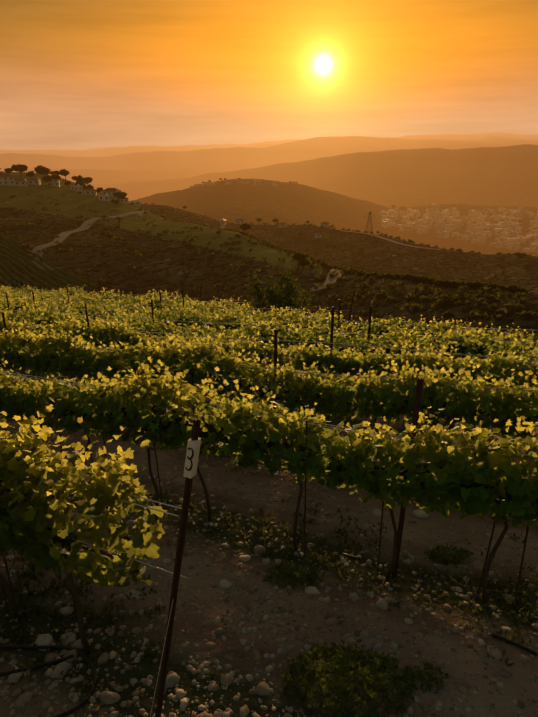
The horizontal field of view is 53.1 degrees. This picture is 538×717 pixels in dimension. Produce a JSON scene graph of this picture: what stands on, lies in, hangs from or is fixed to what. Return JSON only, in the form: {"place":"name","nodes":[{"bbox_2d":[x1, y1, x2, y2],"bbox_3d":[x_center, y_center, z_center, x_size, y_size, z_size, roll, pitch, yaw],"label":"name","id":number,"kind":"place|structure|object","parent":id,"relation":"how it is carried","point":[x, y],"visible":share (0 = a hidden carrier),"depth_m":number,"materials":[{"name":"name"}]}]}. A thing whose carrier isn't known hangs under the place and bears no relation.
{"place":"outdoors","nodes":[
{"label":"outdoors","id":0,"kind":"place"},
{"bbox_2d":[0,133,537,716],"bbox_3d":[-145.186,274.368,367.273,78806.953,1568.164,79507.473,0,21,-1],"label":"terrain","id":1,"kind":"structure","parent":0,"point":[350,183],"depth_m":14.12,"materials":[{"name":"brown soil"}]},
{"bbox_2d":[0,234,98,298],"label":"distant vineyard rows","id":2,"kind":"object","parent":1,"relation":"on","point":[55,271],"visible":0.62,"depth_m":199.21,"materials":[{"name":"green plant"}]},
{"bbox_2d":[16,280,88,296],"bbox_3d":[-21.193,-4.275,35.149,26.902,4.701,0.811,12,24,28],"label":"trellis row","id":3,"kind":"object","parent":1,"relation":"on","point":[52,290],"visible":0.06,"depth_m":29.89,"materials":[{"name":"brown wood"}]},
{"bbox_2d":[1,285,83,297],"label":"grapevine row","id":4,"kind":"object","parent":3,"relation":"attached to","point":[73,290],"visible":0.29,"depth_m":30.05,"materials":[{"name":"green plant"}]},
{"bbox_2d":[0,417,200,716],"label":"trellis row","id":5,"kind":"object","parent":1,"relation":"on","point":[70,538],"visible":0.44,"depth_m":3.08,"materials":[{"name":"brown wood"}]},
{"bbox_2d":[0,397,166,587],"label":"vine row leaves","id":6,"kind":"object","parent":5,"relation":"attached to","point":[25,532],"visible":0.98,"depth_m":3.26,"materials":[{"name":"green plant"}]},
{"bbox_2d":[183,438,200,478],"bbox_3d":[-0.380,0.489,2.659,0.070,0.200,0.070,11,24,27],"label":"number sign","id":7,"kind":"object","parent":5,"relation":"attached to","point":[191,459],"visible":1,"depth_m":2.64,"materials":[{"name":"white"}]},
{"bbox_2d":[1,281,201,303],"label":"trellis row","id":8,"kind":"object","parent":1,"relation":"on","point":[110,298],"visible":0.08,"depth_m":25.14,"materials":[{"name":"brown wood"}]},
{"bbox_2d":[0,287,193,306],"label":"grapevine row","id":9,"kind":"object","parent":8,"relation":"attached to","point":[111,295],"visible":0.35,"depth_m":25.17,"materials":[{"name":"green plant"}]},
{"bbox_2d":[9,285,262,334],"bbox_3d":[-13.687,-2.780,26.383,30.856,5.103,0.811,12,24,28],"label":"trellis row","id":10,"kind":"object","parent":1,"relation":"on","point":[144,305],"visible":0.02,"depth_m":21.49,"materials":[{"name":"brown wood"}]},
{"bbox_2d":[0,291,252,315],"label":"grapevine row","id":11,"kind":"object","parent":10,"relation":"attached to","point":[156,300],"visible":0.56,"depth_m":21.74,"materials":[{"name":"green plant"}]},
{"bbox_2d":[0,287,354,345],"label":"trellis row","id":12,"kind":"object","parent":1,"relation":"on","point":[200,305],"visible":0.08,"depth_m":17.71,"materials":[{"name":"brown wood"}]},
{"bbox_2d":[0,295,337,328],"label":"grapevine row","id":13,"kind":"object","parent":12,"relation":"attached to","point":[201,308],"visible":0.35,"depth_m":17.61,"materials":[{"name":"green plant"}]},
{"bbox_2d":[8,172,526,270],"bbox_3d":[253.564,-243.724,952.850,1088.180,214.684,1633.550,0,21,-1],"label":"tree trunks","id":14,"kind":"object","parent":1,"relation":"on","point":[244,230],"visible":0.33,"depth_m":401.17,"materials":[{"name":"brown plant"}]},
{"bbox_2d":[0,552,536,716],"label":"drip hose","id":15,"kind":"object","parent":1,"relation":"on","point":[89,695],"visible":0.9,"depth_m":3.80,"materials":[{"name":"black rubber"}]},
{"bbox_2d":[0,303,536,439],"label":"trellis row","id":16,"kind":"object","parent":1,"relation":"on","point":[331,342],"visible":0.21,"depth_m":8.95,"materials":[{"name":"brown wood"}]},
{"bbox_2d":[0,308,537,393],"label":"grapevine row","id":17,"kind":"object","parent":16,"relation":"attached to","point":[341,362],"visible":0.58,"depth_m":8.88,"materials":[{"name":"green plant"}]},
{"bbox_2d":[0,329,537,716],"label":"rocks","id":18,"kind":"object","parent":1,"relation":"on","point":[362,633],"visible":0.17,"depth_m":4.02,"materials":[{"name":"grey stone"}]},
{"bbox_2d":[0,164,537,322],"bbox_3d":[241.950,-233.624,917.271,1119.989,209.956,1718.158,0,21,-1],"label":"shrubs","id":19,"kind":"object","parent":1,"relation":"on","point":[485,288],"visible":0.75,"depth_m":165.02,"materials":[{"name":"green plant"}]},
{"bbox_2d":[0,371,537,714],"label":"weeds","id":20,"kind":"object","parent":1,"relation":"on","point":[44,594],"visible":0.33,"depth_m":4.54,"materials":[{"name":"green plant"}]},
{"bbox_2d":[0,174,537,251],"bbox_3d":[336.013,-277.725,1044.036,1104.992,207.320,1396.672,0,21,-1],"label":"houses","id":21,"kind":"structure","parent":1,"relation":"on","point":[514,239],"depth_m":1447.36,"materials":[{"name":"beige concrete"}]},
{"bbox_2d":[0,371,537,607],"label":"trellis row","id":22,"kind":"object","parent":1,"relation":"on","point":[393,569],"visible":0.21,"depth_m":4.72,"materials":[{"name":"brown wood"}]},
{"bbox_2d":[0,352,537,528],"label":"grapevine row","id":23,"kind":"object","parent":22,"relation":"attached to","point":[483,462],"visible":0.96,"depth_m":4.66,"materials":[{"name":"green plant"}]},
{"bbox_2d":[0,312,537,476],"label":"trellis row","id":24,"kind":"object","parent":1,"relation":"on","point":[275,375],"visible":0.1,"depth_m":7.25,"materials":[{"name":"brown wood"}]},
{"bbox_2d":[0,321,537,439],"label":"grapevine row","id":25,"kind":"object","parent":24,"relation":"attached to","point":[370,395],"visible":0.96,"depth_m":6.92,"materials":[{"name":"green plant"}]},
{"bbox_2d":[0,291,537,370],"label":"trellis row","id":26,"kind":"object","parent":1,"relation":"on","point":[227,326],"visible":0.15,"depth_m":13.93,"materials":[{"name":"brown wood"}]},
{"bbox_2d":[0,295,537,358],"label":"grapevine row","id":27,"kind":"object","parent":26,"relation":"attached to","point":[225,317],"visible":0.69,"depth_m":13.82,"materials":[{"name":"green plant"}]},
{"bbox_2d":[1,293,537,409],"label":"trellis row","id":28,"kind":"object","parent":1,"relation":"on","point":[461,349],"visible":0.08,"depth_m":10.78,"materials":[{"name":"brown wood"}]},
{"bbox_2d":[0,302,537,372],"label":"grapevine row","id":29,"kind":"object","parent":28,"relation":"attached to","point":[243,331],"visible":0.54,"depth_m":11.33,"materials":[{"name":"green plant"}]},
{"bbox_2d":[245,264,317,320],"bbox_3d":[0.521,-1.971,23.370,3.148,4.045,2.512,0,21,-1],"label":"shrub","id":30,"kind":"object","parent":1,"relation":"on","point":[272,296],"depth_m":22.97,"materials":[{"name":"green plant"}]},
{"bbox_2d":[262,543,473,716],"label":"weed bush","id":31,"kind":"object","parent":1,"relation":"on","point":[328,664],"visible":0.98,"depth_m":3.45,"materials":[{"name":"green plant"}]},
{"bbox_2d":[365,211,373,233],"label":"pylon","id":32,"kind":"object","parent":1,"relation":"on","point":[370,212],"visible":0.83,"depth_m":432.16,"materials":[{"name":"silver metal"}]},
{"bbox_2d":[0,0,537,149],"label":"sky","id":33,"kind":"structure","parent":0,"point":[75,74],"materials":[{"name":"orange"}]},
{"bbox_2d":[30,211,521,292],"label":"dirt roads","id":34,"kind":"structure","parent":0,"point":[85,225],"depth_m":254.77,"materials":[{"name":"brown soil"}]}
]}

